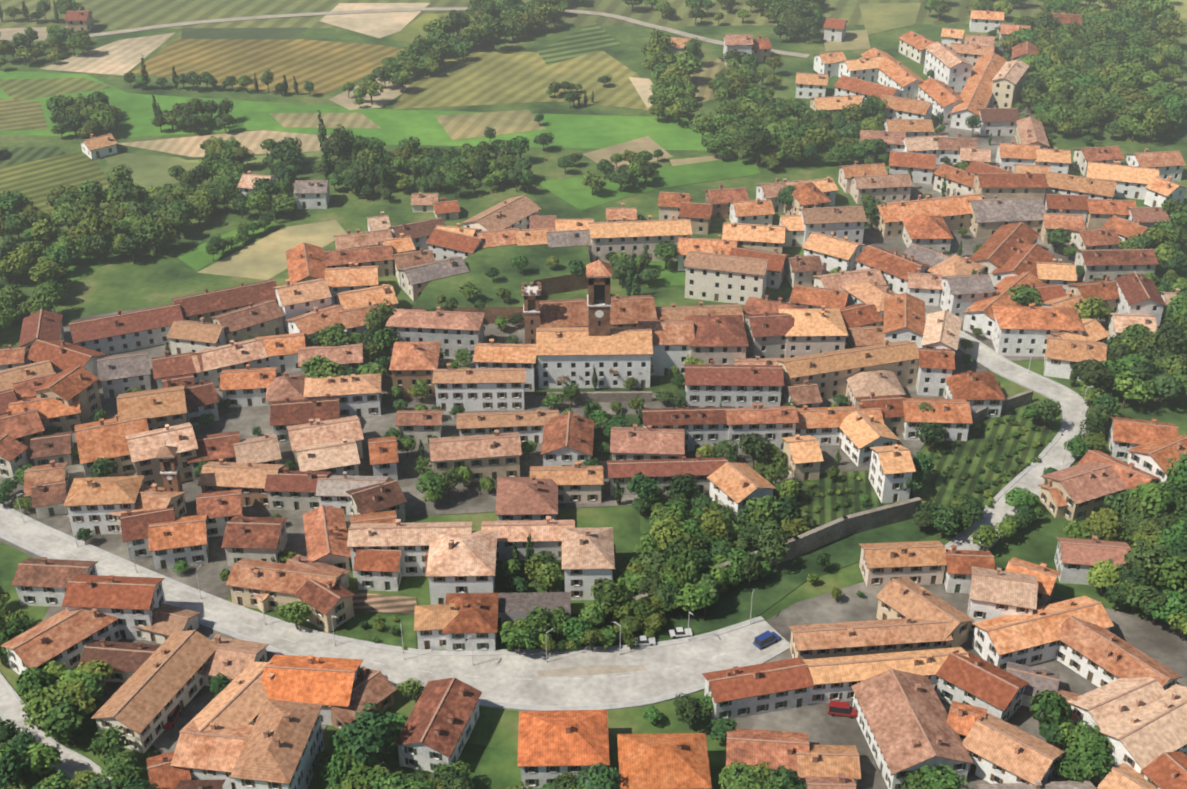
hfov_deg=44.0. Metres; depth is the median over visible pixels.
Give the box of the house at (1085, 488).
[1040,461,1127,521]
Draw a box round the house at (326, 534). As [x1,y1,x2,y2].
[303,505,350,570]
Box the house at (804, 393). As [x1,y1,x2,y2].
[783,380,822,407]
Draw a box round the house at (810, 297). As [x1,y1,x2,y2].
[789,284,849,308]
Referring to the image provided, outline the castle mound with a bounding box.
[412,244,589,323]
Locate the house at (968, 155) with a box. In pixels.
[959,147,990,163]
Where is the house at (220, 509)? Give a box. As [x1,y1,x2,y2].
[196,489,242,537]
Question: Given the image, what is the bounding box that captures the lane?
[0,673,110,788]
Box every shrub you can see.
[358,621,368,628]
[372,637,379,642]
[374,614,381,622]
[374,619,383,630]
[389,625,397,633]
[391,615,399,621]
[503,581,509,589]
[507,644,513,650]
[536,582,550,589]
[557,641,566,652]
[565,640,574,650]
[572,642,581,650]
[612,614,619,621]
[623,633,638,646]
[642,627,654,637]
[651,625,660,633]
[746,547,753,552]
[800,492,806,498]
[807,480,815,486]
[813,507,819,512]
[826,488,832,494]
[841,496,851,505]
[857,590,864,597]
[859,493,868,502]
[860,501,867,506]
[962,472,970,477]
[972,429,979,435]
[983,490,991,497]
[990,464,999,471]
[1009,420,1017,424]
[1015,456,1021,463]
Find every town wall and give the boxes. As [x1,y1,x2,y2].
[631,497,920,615]
[941,390,1032,437]
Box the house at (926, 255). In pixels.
[902,243,951,267]
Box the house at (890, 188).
[850,172,913,203]
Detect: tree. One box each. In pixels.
[0,6,2,21]
[0,40,11,57]
[0,57,6,70]
[0,189,23,214]
[0,204,25,219]
[0,207,9,220]
[0,219,8,240]
[0,242,20,260]
[0,246,35,282]
[0,260,14,283]
[0,286,18,308]
[0,304,9,310]
[0,309,13,337]
[0,476,18,495]
[0,491,11,505]
[0,586,8,600]
[0,592,9,603]
[0,601,9,619]
[0,625,13,639]
[0,632,9,663]
[0,719,23,743]
[0,743,17,750]
[0,743,31,788]
[0,748,20,785]
[1,214,29,240]
[1,621,18,638]
[2,235,19,244]
[4,6,22,20]
[4,284,16,289]
[5,609,27,621]
[6,41,17,61]
[7,308,20,325]
[7,617,37,637]
[8,288,25,302]
[8,728,34,748]
[9,34,32,47]
[13,497,31,510]
[14,463,33,484]
[14,667,55,698]
[15,45,32,65]
[15,212,31,230]
[15,742,61,778]
[16,195,32,205]
[16,241,45,268]
[16,300,33,314]
[17,248,35,275]
[18,204,38,227]
[19,769,46,782]
[20,684,62,730]
[22,0,28,21]
[23,228,34,241]
[23,741,49,758]
[24,26,38,47]
[28,211,50,226]
[28,259,67,282]
[29,12,43,22]
[30,47,44,62]
[30,303,54,311]
[30,783,40,788]
[31,219,55,248]
[31,256,50,267]
[31,284,60,310]
[35,0,50,22]
[36,42,46,50]
[38,773,64,787]
[39,770,72,788]
[41,280,65,303]
[41,716,67,743]
[42,699,88,745]
[43,245,72,264]
[43,425,57,434]
[44,35,56,47]
[44,660,66,688]
[45,94,73,108]
[45,96,65,111]
[46,23,60,33]
[46,26,68,39]
[46,52,60,62]
[46,185,73,206]
[47,687,88,717]
[49,37,63,47]
[49,47,61,53]
[49,106,68,122]
[49,227,65,240]
[50,123,68,137]
[50,203,78,228]
[51,114,61,123]
[51,671,84,691]
[52,0,84,14]
[53,1,58,23]
[53,185,80,194]
[53,189,78,209]
[54,235,78,264]
[54,265,67,280]
[55,225,92,245]
[56,680,95,715]
[57,202,74,209]
[58,277,72,294]
[59,667,84,682]
[61,111,84,135]
[63,28,73,39]
[65,105,79,116]
[66,36,79,56]
[69,201,97,225]
[70,97,79,107]
[70,770,101,788]
[71,446,77,456]
[72,783,88,788]
[73,93,90,111]
[74,30,91,55]
[75,235,95,262]
[76,127,89,138]
[76,179,103,203]
[76,528,94,544]
[76,671,104,705]
[77,191,101,207]
[77,660,113,684]
[79,115,91,126]
[79,207,118,256]
[82,774,126,788]
[83,102,113,116]
[85,118,102,136]
[86,91,109,104]
[87,104,106,114]
[89,110,114,131]
[90,232,109,261]
[90,457,117,476]
[90,725,128,760]
[91,110,111,134]
[93,409,106,415]
[93,412,105,421]
[98,464,108,476]
[99,117,117,133]
[100,751,142,780]
[101,187,119,203]
[103,201,119,215]
[107,164,133,187]
[108,207,129,221]
[109,180,143,202]
[111,105,120,113]
[111,233,129,259]
[114,113,122,128]
[114,198,133,209]
[114,220,133,235]
[118,236,144,262]
[118,776,137,788]
[119,211,138,221]
[122,777,159,788]
[123,72,135,86]
[123,201,147,215]
[124,215,137,236]
[127,387,144,392]
[129,213,153,246]
[132,215,157,231]
[133,75,150,88]
[133,220,170,253]
[135,188,148,199]
[138,196,153,204]
[140,55,148,89]
[143,201,165,217]
[145,217,176,249]
[146,186,161,200]
[151,115,166,132]
[151,186,175,199]
[152,93,157,115]
[153,202,173,220]
[154,192,177,203]
[156,77,166,88]
[157,102,161,116]
[162,110,178,129]
[162,183,174,190]
[163,209,189,238]
[165,340,170,354]
[168,165,184,184]
[170,199,193,230]
[172,65,177,89]
[172,102,194,127]
[172,560,189,573]
[173,74,188,88]
[173,186,181,199]
[176,115,184,131]
[176,183,195,198]
[177,170,194,183]
[182,192,198,203]
[184,114,200,133]
[185,71,201,90]
[186,98,204,124]
[188,189,211,205]
[188,202,212,226]
[189,165,211,184]
[193,458,208,475]
[194,201,213,220]
[196,113,212,129]
[196,183,212,190]
[197,413,214,428]
[199,71,213,89]
[199,151,222,178]
[200,139,213,151]
[201,100,217,122]
[202,158,230,174]
[203,184,226,212]
[205,139,224,151]
[206,241,218,260]
[208,142,225,155]
[208,234,222,254]
[209,77,217,88]
[209,200,217,207]
[209,672,229,694]
[210,136,222,140]
[212,169,229,186]
[214,147,238,160]
[215,186,231,212]
[216,97,233,113]
[216,114,232,132]
[217,103,222,128]
[217,175,236,192]
[218,239,228,254]
[218,399,230,412]
[220,568,230,580]
[221,81,227,90]
[222,236,239,249]
[223,136,239,149]
[225,75,238,90]
[226,200,234,213]
[227,114,235,130]
[227,164,246,177]
[229,145,254,162]
[229,161,248,173]
[230,174,241,193]
[231,193,243,199]
[232,194,251,217]
[235,232,246,244]
[236,220,250,231]
[237,75,253,92]
[237,229,248,241]
[244,191,256,207]
[244,336,254,340]
[246,189,269,217]
[247,221,260,234]
[251,177,279,211]
[252,426,261,436]
[254,73,258,93]
[257,218,271,231]
[258,210,273,228]
[260,69,273,92]
[260,138,276,150]
[262,155,275,170]
[268,192,296,215]
[269,140,274,155]
[270,162,284,169]
[270,167,281,179]
[270,179,289,194]
[270,513,281,517]
[272,205,276,222]
[273,145,301,162]
[273,158,284,165]
[275,83,287,95]
[275,601,313,629]
[276,168,296,181]
[276,199,294,218]
[279,550,296,561]
[281,137,301,149]
[281,210,291,218]
[282,460,295,470]
[283,74,287,94]
[284,166,292,190]
[288,164,301,182]
[289,153,303,165]
[293,75,298,94]
[302,355,328,377]
[304,81,313,92]
[306,331,323,346]
[306,360,343,377]
[312,157,335,173]
[312,751,336,784]
[317,110,326,152]
[317,323,352,346]
[318,752,352,788]
[319,140,337,154]
[322,124,353,156]
[322,148,331,177]
[326,174,342,191]
[328,784,341,788]
[329,728,355,757]
[331,160,351,171]
[332,703,397,764]
[333,364,357,375]
[337,152,351,164]
[338,141,357,154]
[339,172,348,180]
[340,758,388,788]
[341,82,354,97]
[342,170,364,195]
[342,750,359,767]
[342,777,371,788]
[343,165,355,175]
[348,332,361,343]
[349,161,375,183]
[353,87,365,96]
[353,97,364,107]
[353,157,359,166]
[354,138,382,150]
[354,170,360,198]
[355,135,365,142]
[356,361,383,374]
[357,79,384,104]
[357,149,380,167]
[358,330,377,346]
[360,183,372,198]
[362,136,385,146]
[362,363,386,379]
[363,171,377,186]
[363,298,395,332]
[363,341,385,361]
[365,74,375,81]
[366,772,410,788]
[368,327,401,356]
[368,723,397,761]
[372,163,397,179]
[373,66,392,88]
[374,183,385,198]
[374,355,390,374]
[377,141,384,163]
[379,155,385,185]
[379,187,391,201]
[380,151,393,164]
[380,712,407,737]
[381,393,391,400]
[382,57,394,64]
[382,62,394,83]
[382,427,402,441]
[384,167,390,188]
[388,385,402,399]
[390,61,401,72]
[390,70,413,91]
[390,72,407,92]
[390,156,406,172]
[391,146,415,168]
[392,57,405,62]
[392,399,407,409]
[395,173,409,182]
[396,60,415,71]
[396,178,411,192]
[396,678,424,700]
[397,50,420,63]
[397,135,420,152]
[397,435,415,456]
[402,42,431,63]
[402,778,434,788]
[406,155,421,165]
[408,384,420,401]
[409,163,432,180]
[410,686,424,699]
[410,768,432,781]
[412,155,435,175]
[412,161,418,186]
[413,35,431,50]
[414,146,432,157]
[414,379,429,402]
[414,455,432,474]
[415,178,429,190]
[415,403,428,409]
[415,469,443,493]
[416,55,435,74]
[417,439,423,456]
[421,157,436,170]
[422,19,448,32]
[423,59,438,76]
[423,484,443,506]
[424,162,428,188]
[424,307,436,310]
[426,29,450,44]
[426,48,442,71]
[426,170,446,191]
[427,147,445,160]
[428,772,447,788]
[430,165,440,173]
[430,405,442,409]
[430,766,468,788]
[432,40,452,66]
[434,762,450,779]
[436,466,459,499]
[437,167,441,191]
[437,295,445,307]
[438,15,453,33]
[439,165,450,175]
[440,348,444,359]
[440,761,471,784]
[441,776,474,788]
[443,146,457,155]
[443,148,457,163]
[443,359,460,368]
[444,171,465,197]
[444,297,457,310]
[445,157,466,171]
[446,10,468,33]
[447,38,457,55]
[450,405,464,414]
[451,42,471,60]
[452,163,467,186]
[453,33,470,43]
[453,466,471,486]
[454,348,472,364]
[456,147,466,156]
[457,282,481,301]
[459,28,470,44]
[460,145,474,154]
[461,15,476,26]
[462,11,475,20]
[463,156,481,178]
[463,357,468,367]
[465,5,479,13]
[465,22,483,43]
[466,25,480,47]
[466,27,482,50]
[466,179,481,193]
[467,18,488,26]
[470,0,484,6]
[470,9,484,20]
[473,157,489,183]
[474,144,490,159]
[474,299,484,310]
[476,13,494,22]
[476,141,493,150]
[479,476,496,492]
[481,0,500,15]
[481,18,504,51]
[482,174,498,190]
[484,127,495,141]
[484,267,499,281]
[485,159,503,174]
[486,334,497,342]
[489,143,501,157]
[492,169,508,186]
[493,10,504,20]
[495,0,513,7]
[495,288,510,302]
[495,315,508,331]
[496,154,516,169]
[498,139,516,163]
[498,620,513,637]
[500,4,516,16]
[500,9,521,33]
[500,559,520,575]
[500,623,537,653]
[502,26,512,42]
[502,559,515,577]
[503,17,519,40]
[503,781,532,788]
[505,5,527,13]
[505,334,522,343]
[507,575,528,592]
[508,167,523,191]
[508,312,523,327]
[509,136,529,157]
[510,254,528,273]
[511,21,525,40]
[511,542,519,563]
[512,618,532,635]
[514,158,531,170]
[516,11,533,35]
[518,168,532,173]
[519,172,535,193]
[521,440,537,458]
[524,556,549,587]
[524,605,554,634]
[525,4,534,10]
[525,534,533,563]
[528,552,550,579]
[530,628,545,641]
[532,0,546,8]
[533,113,543,125]
[533,132,554,150]
[534,4,555,30]
[534,16,551,31]
[535,562,563,591]
[535,633,551,648]
[538,551,556,563]
[540,637,555,651]
[540,781,558,788]
[542,392,563,409]
[544,256,559,268]
[547,606,572,637]
[548,80,560,96]
[550,0,559,5]
[550,776,579,788]
[551,5,561,26]
[556,0,568,16]
[556,375,569,383]
[556,772,575,782]
[557,156,574,173]
[560,383,580,405]
[561,81,569,93]
[562,617,591,644]
[564,92,574,107]
[565,92,581,106]
[567,82,574,89]
[567,153,582,166]
[568,259,585,284]
[573,83,582,92]
[577,762,620,788]
[578,628,605,650]
[579,602,607,627]
[581,171,605,194]
[582,458,598,465]
[583,92,587,105]
[583,400,591,418]
[583,402,601,413]
[589,409,610,430]
[591,578,630,616]
[591,580,620,608]
[592,365,597,389]
[594,419,610,433]
[594,441,609,452]
[596,159,615,179]
[597,76,612,86]
[599,633,614,648]
[600,626,617,640]
[603,423,620,438]
[605,252,616,261]
[605,416,632,428]
[608,170,632,190]
[609,250,632,262]
[610,153,622,168]
[610,259,623,266]
[610,401,621,412]
[612,263,629,285]
[613,480,621,504]
[614,601,632,619]
[616,563,644,577]
[616,595,637,607]
[617,569,634,592]
[617,621,633,637]
[619,610,634,621]
[619,616,642,633]
[620,261,636,279]
[620,406,624,419]
[621,150,639,163]
[622,0,642,10]
[622,377,637,390]
[624,161,642,185]
[625,262,633,295]
[625,572,651,594]
[626,472,661,498]
[627,396,644,413]
[629,250,636,278]
[630,154,649,165]
[630,554,643,568]
[630,597,656,622]
[631,274,640,295]
[631,497,651,515]
[634,255,640,263]
[634,532,658,554]
[636,150,653,161]
[636,253,652,265]
[637,165,654,186]
[637,267,660,284]
[637,403,644,423]
[637,575,665,600]
[638,254,646,282]
[640,550,667,573]
[641,43,654,54]
[641,243,649,267]
[641,568,658,584]
[642,59,665,71]
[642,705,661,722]
[643,0,659,9]
[643,611,666,628]
[645,43,667,57]
[645,51,665,68]
[647,170,659,179]
[647,487,663,504]
[648,94,674,117]
[649,29,672,50]
[649,103,666,121]
[649,506,681,526]
[649,592,665,610]
[650,84,667,92]
[650,90,668,98]
[650,517,690,554]
[651,70,664,79]
[651,502,663,511]
[653,62,671,75]
[653,149,663,161]
[653,241,678,268]
[653,580,678,613]
[654,78,666,87]
[655,1,670,17]
[655,390,672,404]
[655,584,680,612]
[658,559,682,579]
[658,573,683,591]
[660,64,681,79]
[662,106,673,121]
[662,501,687,520]
[662,543,681,558]
[663,7,675,20]
[664,53,676,63]
[664,74,681,84]
[664,86,685,101]
[666,473,695,498]
[667,86,688,96]
[667,103,689,125]
[667,546,702,585]
[668,366,679,376]
[668,495,687,508]
[669,82,685,88]
[669,541,690,554]
[670,374,684,388]
[670,396,687,407]
[671,490,688,506]
[672,97,683,104]
[672,389,685,398]
[672,531,706,551]
[672,582,706,613]
[673,693,703,728]
[675,50,701,74]
[676,67,689,78]
[677,97,698,119]
[678,518,702,535]
[681,76,691,84]
[682,450,695,457]
[684,37,701,55]
[684,83,697,92]
[684,91,695,99]
[684,354,704,364]
[684,490,697,503]
[684,511,694,521]
[685,0,704,8]
[685,480,699,498]
[688,8,703,24]
[688,514,703,525]
[689,111,715,144]
[690,507,705,516]
[691,494,712,510]
[693,549,711,568]
[693,552,713,573]
[693,573,719,607]
[694,443,715,457]
[694,578,717,613]
[697,520,716,535]
[698,693,713,712]
[699,532,717,548]
[700,507,729,535]
[701,10,706,22]
[701,133,711,152]
[702,0,714,10]
[703,134,730,157]
[703,565,727,585]
[704,500,722,511]
[706,536,729,556]
[708,79,716,94]
[708,540,731,557]
[709,125,725,136]
[710,439,737,458]
[710,718,736,742]
[711,114,731,127]
[711,554,728,570]
[713,79,728,90]
[713,86,729,102]
[713,98,736,115]
[714,12,724,24]
[715,74,723,80]
[716,148,731,160]
[716,504,734,516]
[716,514,734,524]
[717,524,735,541]
[717,582,728,593]
[718,48,743,62]
[719,0,735,12]
[719,67,729,74]
[719,73,732,82]
[719,760,765,788]
[719,764,738,782]
[720,120,729,128]
[721,70,748,98]
[724,122,742,144]
[724,564,743,587]
[725,1,737,11]
[726,58,738,68]
[727,455,738,462]
[727,511,731,523]
[728,547,758,571]
[729,66,740,75]
[729,114,740,122]
[729,132,748,148]
[730,524,742,539]
[731,146,739,158]
[732,105,742,113]
[733,68,753,82]
[733,127,750,138]
[734,450,737,462]
[734,538,749,551]
[735,87,749,97]
[735,96,752,114]
[735,508,750,526]
[736,9,750,22]
[736,147,748,163]
[736,527,757,546]
[738,98,758,116]
[738,432,770,468]
[738,555,763,585]
[739,522,762,547]
[740,63,751,69]
[740,116,756,128]
[740,143,768,161]
[740,762,774,788]
[741,53,757,67]
[743,129,780,165]
[745,0,753,11]
[745,85,765,104]
[745,495,780,519]
[747,83,760,97]
[748,68,760,83]
[749,509,766,533]
[752,0,769,16]
[752,106,773,129]
[752,462,767,475]
[754,517,789,542]
[754,532,789,567]
[755,453,769,464]
[756,782,782,788]
[757,0,769,14]
[757,68,772,85]
[757,101,766,107]
[759,561,771,578]
[759,772,780,786]
[760,94,773,102]
[761,155,780,170]
[762,115,779,126]
[762,146,782,158]
[763,88,774,96]
[763,101,775,109]
[763,459,789,482]
[764,11,774,19]
[764,122,782,140]
[764,443,779,460]
[764,780,796,788]
[765,56,784,74]
[765,105,779,117]
[766,764,802,788]
[767,74,781,88]
[767,448,786,466]
[768,1,786,24]
[771,495,801,521]
[772,15,778,25]
[772,482,781,497]
[773,24,786,42]
[775,97,784,106]
[775,120,797,129]
[775,147,791,165]
[776,104,793,118]
[777,125,803,140]
[777,185,794,206]
[778,480,799,498]
[779,12,787,22]
[779,518,803,538]
[780,8,796,20]
[780,135,802,164]
[783,23,796,41]
[783,98,805,116]
[784,402,798,407]
[785,0,812,17]
[787,11,802,24]
[789,147,802,166]
[790,518,809,535]
[791,100,810,119]
[791,119,801,125]
[792,23,804,39]
[792,776,806,788]
[795,502,800,517]
[798,123,819,139]
[799,138,813,151]
[800,16,821,38]
[801,113,815,123]
[802,107,822,121]
[803,143,818,166]
[804,26,806,43]
[805,128,836,155]
[806,517,815,526]
[807,2,823,11]
[807,26,819,42]
[807,573,819,582]
[809,8,824,19]
[815,119,832,130]
[815,553,830,570]
[819,109,829,118]
[820,152,836,164]
[825,466,839,480]
[827,403,837,406]
[828,143,852,168]
[829,111,847,121]
[829,132,840,139]
[829,145,841,164]
[829,268,839,273]
[831,118,847,129]
[831,586,841,601]
[832,395,848,406]
[834,137,857,157]
[835,448,841,464]
[840,103,864,122]
[840,124,859,137]
[848,121,863,138]
[849,144,866,160]
[858,98,882,117]
[859,138,875,156]
[859,196,886,227]
[860,118,884,130]
[861,194,871,201]
[863,95,878,104]
[864,157,875,163]
[867,97,887,111]
[868,138,888,161]
[874,111,887,122]
[878,153,889,162]
[898,470,926,490]
[901,769,931,788]
[908,169,912,182]
[912,451,934,481]
[913,511,931,530]
[914,422,948,450]
[915,502,943,521]
[918,763,967,788]
[919,402,935,411]
[923,0,934,16]
[925,69,934,77]
[930,504,958,538]
[931,0,951,20]
[935,127,940,133]
[939,111,943,124]
[940,174,946,196]
[941,156,950,163]
[943,507,961,529]
[951,494,967,514]
[952,493,972,499]
[953,161,970,170]
[956,514,972,531]
[957,226,967,236]
[957,240,962,255]
[958,499,983,521]
[960,339,973,350]
[961,354,973,366]
[962,496,983,511]
[964,2,975,8]
[965,115,981,137]
[968,4,979,14]
[971,327,982,338]
[971,524,1000,550]
[972,243,981,252]
[980,1,993,10]
[986,30,996,36]
[993,0,1012,14]
[993,518,1019,542]
[998,34,1020,53]
[1002,513,1020,524]
[1003,53,1010,58]
[1005,486,1039,507]
[1007,0,1020,8]
[1007,284,1042,306]
[1010,102,1025,112]
[1013,14,1022,24]
[1013,27,1038,42]
[1014,506,1034,523]
[1015,16,1034,25]
[1016,517,1027,532]
[1019,55,1035,70]
[1021,76,1046,93]
[1021,83,1043,112]
[1023,403,1041,423]
[1024,38,1036,44]
[1024,97,1042,112]
[1027,66,1051,78]
[1030,53,1053,69]
[1030,507,1043,522]
[1030,690,1071,724]
[1031,18,1038,30]
[1032,102,1050,112]
[1033,11,1046,18]
[1033,113,1043,121]
[1034,13,1045,19]
[1034,24,1049,39]
[1034,36,1051,44]
[1034,53,1056,67]
[1034,111,1049,119]
[1034,399,1062,429]
[1035,42,1052,52]
[1038,13,1061,31]
[1038,717,1065,743]
[1040,5,1050,12]
[1040,92,1063,106]
[1042,45,1062,65]
[1042,467,1057,477]
[1043,0,1058,13]
[1043,119,1056,127]
[1044,127,1054,134]
[1045,77,1076,95]
[1045,104,1072,133]
[1046,41,1065,63]
[1046,227,1071,253]
[1047,64,1063,76]
[1047,135,1052,141]
[1051,0,1071,13]
[1052,67,1082,79]
[1053,716,1078,749]
[1053,748,1091,782]
[1055,24,1069,35]
[1055,38,1073,49]
[1055,94,1067,103]
[1056,8,1071,13]
[1056,72,1074,83]
[1056,119,1075,137]
[1060,32,1076,42]
[1060,83,1078,100]
[1062,48,1080,60]
[1063,246,1078,260]
[1063,435,1092,459]
[1063,519,1090,538]
[1064,0,1083,7]
[1065,102,1078,118]
[1066,720,1113,757]
[1067,59,1085,73]
[1069,21,1082,36]
[1069,108,1093,136]
[1069,366,1078,386]
[1070,359,1111,388]
[1071,49,1088,59]
[1071,71,1102,89]
[1072,55,1091,63]
[1072,91,1100,110]
[1072,123,1081,136]
[1073,8,1082,14]
[1073,56,1085,65]
[1073,296,1110,319]
[1074,38,1088,48]
[1075,106,1087,114]
[1075,743,1114,781]
[1076,24,1097,37]
[1076,265,1084,279]
[1078,29,1103,47]
[1078,378,1111,387]
[1078,386,1105,405]
[1080,6,1105,19]
[1080,415,1104,434]
[1081,432,1105,449]
[1082,66,1106,83]
[1082,135,1092,145]
[1082,376,1109,392]
[1082,432,1100,444]
[1083,15,1109,30]
[1085,0,1096,6]
[1085,403,1113,428]
[1086,507,1122,540]
[1086,558,1121,593]
[1087,86,1109,100]
[1087,115,1098,133]
[1087,125,1101,138]
[1088,39,1113,60]
[1089,4,1101,9]
[1089,104,1106,120]
[1090,38,1109,51]
[1090,277,1102,280]
[1093,23,1106,35]
[1093,49,1106,63]
[1093,393,1120,412]
[1094,140,1104,146]
[1097,100,1108,112]
[1100,307,1115,325]
[1101,90,1121,116]
[1101,360,1118,378]
[1102,74,1115,87]
[1102,83,1110,91]
[1102,412,1118,431]
[1103,59,1119,66]
[1104,28,1125,44]
[1104,123,1121,139]
[1104,491,1134,521]
[1104,584,1129,610]
[1105,8,1117,15]
[1105,60,1143,87]
[1105,61,1123,74]
[1106,21,1116,32]
[1106,45,1123,61]
[1106,343,1134,362]
[1107,95,1127,122]
[1107,335,1136,348]
[1109,24,1122,31]
[1109,81,1129,96]
[1109,336,1140,353]
[1109,365,1128,393]
[1110,370,1154,408]
[1110,521,1137,546]
[1111,0,1130,6]
[1111,115,1137,137]
[1112,7,1132,19]
[1113,25,1131,38]
[1113,81,1138,92]
[1114,103,1138,119]
[1116,87,1148,103]
[1116,353,1150,370]
[1118,16,1137,29]
[1118,239,1137,248]
[1118,377,1142,397]
[1118,511,1150,544]
[1118,562,1153,589]
[1119,4,1135,10]
[1119,40,1135,49]
[1119,488,1149,509]
[1119,496,1147,518]
[1120,324,1152,344]
[1120,579,1154,612]
[1123,44,1147,62]
[1124,539,1166,575]
[1125,119,1148,140]
[1126,31,1150,46]
[1126,583,1163,620]
[1127,232,1152,248]
[1127,360,1162,387]
[1128,26,1136,32]
[1128,482,1173,518]
[1129,58,1145,72]
[1130,101,1151,119]
[1131,11,1145,25]
[1132,0,1152,10]
[1133,527,1162,555]
[1135,80,1148,90]
[1136,343,1165,366]
[1137,330,1164,351]
[1137,519,1165,541]
[1138,10,1150,19]
[1139,21,1151,29]
[1140,46,1165,63]
[1140,70,1163,85]
[1142,33,1157,47]
[1142,590,1175,624]
[1143,103,1171,142]
[1143,513,1176,533]
[1144,59,1156,71]
[1144,224,1173,248]
[1145,86,1168,100]
[1145,99,1158,109]
[1145,272,1158,284]
[1145,373,1184,407]
[1147,0,1173,17]
[1148,18,1161,30]
[1149,589,1186,631]
[1150,51,1166,66]
[1152,555,1186,595]
[1153,41,1168,48]
[1153,220,1176,241]
[1153,320,1186,354]
[1153,354,1186,374]
[1154,244,1177,272]
[1155,36,1174,45]
[1155,45,1171,50]
[1155,259,1166,275]
[1155,352,1183,373]
[1156,19,1186,37]
[1156,68,1168,76]
[1156,276,1172,289]
[1156,521,1186,551]
[1156,539,1186,570]
[1157,8,1179,22]
[1157,62,1169,70]
[1157,82,1167,87]
[1157,285,1169,294]
[1157,481,1180,489]
[1157,573,1178,590]
[1158,94,1186,114]
[1158,229,1174,244]
[1158,240,1175,253]
[1160,86,1184,100]
[1160,485,1180,511]
[1161,106,1184,133]
[1161,197,1186,221]
[1163,252,1186,270]
[1163,269,1177,280]
[1163,309,1186,329]
[1164,304,1184,321]
[1164,512,1184,529]
[1165,45,1183,68]
[1165,291,1186,320]
[1165,453,1186,491]
[1166,82,1186,98]
[1166,609,1186,640]
[1167,64,1184,84]
[1167,225,1186,245]
[1167,490,1186,517]
[1168,209,1186,226]
[1168,480,1185,494]
[1170,35,1177,45]
[1171,242,1180,251]
[1171,278,1186,292]
[1173,108,1186,127]
[1173,369,1186,405]
[1176,516,1186,534]
[1177,353,1186,368]
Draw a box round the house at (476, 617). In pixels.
[442,593,498,651]
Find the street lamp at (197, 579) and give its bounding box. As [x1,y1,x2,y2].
[196,564,203,598]
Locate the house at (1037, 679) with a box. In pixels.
[1006,661,1059,706]
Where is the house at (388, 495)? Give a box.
[345,477,406,522]
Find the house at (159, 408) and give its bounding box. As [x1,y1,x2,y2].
[116,385,187,430]
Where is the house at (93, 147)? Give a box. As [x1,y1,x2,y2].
[80,133,117,158]
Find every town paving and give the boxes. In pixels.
[0,305,391,598]
[42,606,326,753]
[389,324,791,515]
[736,580,1186,788]
[786,45,1186,500]
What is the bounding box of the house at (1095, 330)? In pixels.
[1051,319,1110,342]
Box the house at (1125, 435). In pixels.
[1108,416,1177,461]
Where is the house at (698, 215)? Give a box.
[679,198,712,234]
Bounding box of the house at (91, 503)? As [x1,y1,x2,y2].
[63,475,143,535]
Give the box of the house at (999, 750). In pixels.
[962,713,1064,785]
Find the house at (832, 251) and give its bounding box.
[802,232,863,271]
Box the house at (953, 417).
[902,398,971,440]
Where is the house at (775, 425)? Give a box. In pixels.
[726,403,798,452]
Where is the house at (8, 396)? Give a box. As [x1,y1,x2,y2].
[0,389,17,415]
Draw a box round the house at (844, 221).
[797,203,866,244]
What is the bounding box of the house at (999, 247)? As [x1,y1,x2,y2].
[969,222,1039,280]
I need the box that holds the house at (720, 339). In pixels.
[684,312,748,364]
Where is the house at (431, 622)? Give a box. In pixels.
[414,603,458,649]
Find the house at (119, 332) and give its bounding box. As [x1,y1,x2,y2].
[69,304,183,354]
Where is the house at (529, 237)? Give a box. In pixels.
[515,228,554,245]
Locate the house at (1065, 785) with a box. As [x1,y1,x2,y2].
[976,781,1096,788]
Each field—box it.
[0,0,1186,29]
[0,26,66,41]
[0,71,779,150]
[0,77,112,99]
[0,99,47,130]
[0,147,65,166]
[0,152,108,211]
[19,214,156,284]
[40,33,173,74]
[103,152,198,187]
[118,130,345,156]
[132,37,405,94]
[176,220,275,270]
[181,27,308,39]
[184,152,336,165]
[197,220,345,279]
[270,113,380,127]
[320,3,429,37]
[329,55,425,109]
[390,14,448,42]
[392,51,652,109]
[435,110,545,139]
[535,156,760,209]
[537,23,619,65]
[583,136,672,169]
[629,77,652,106]
[645,260,685,286]
[670,154,732,165]
[690,58,740,102]
[780,109,889,168]
[822,30,870,50]
[859,3,920,34]
[1082,0,1186,18]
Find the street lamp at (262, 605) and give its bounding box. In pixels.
[251,595,265,624]
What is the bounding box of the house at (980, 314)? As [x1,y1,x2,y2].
[963,271,1045,338]
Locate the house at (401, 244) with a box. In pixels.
[382,233,415,269]
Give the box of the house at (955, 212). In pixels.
[868,194,984,237]
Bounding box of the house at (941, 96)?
[917,77,963,120]
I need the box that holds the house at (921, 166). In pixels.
[888,150,935,183]
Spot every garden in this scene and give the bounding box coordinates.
[329,616,415,648]
[495,560,563,582]
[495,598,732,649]
[525,361,659,395]
[590,414,642,460]
[640,499,708,573]
[660,375,684,397]
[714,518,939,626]
[795,470,912,529]
[930,403,1053,530]
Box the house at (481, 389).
[432,363,525,410]
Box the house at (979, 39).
[964,33,994,46]
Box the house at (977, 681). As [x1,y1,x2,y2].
[936,650,1029,720]
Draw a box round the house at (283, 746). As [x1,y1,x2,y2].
[229,699,323,788]
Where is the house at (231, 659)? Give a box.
[200,634,268,685]
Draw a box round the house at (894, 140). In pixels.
[859,130,905,157]
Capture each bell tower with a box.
[156,440,185,505]
[586,254,611,335]
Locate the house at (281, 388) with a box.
[265,371,306,413]
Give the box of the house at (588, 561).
[562,527,614,599]
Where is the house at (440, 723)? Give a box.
[394,677,481,771]
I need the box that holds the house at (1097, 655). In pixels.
[1055,616,1181,688]

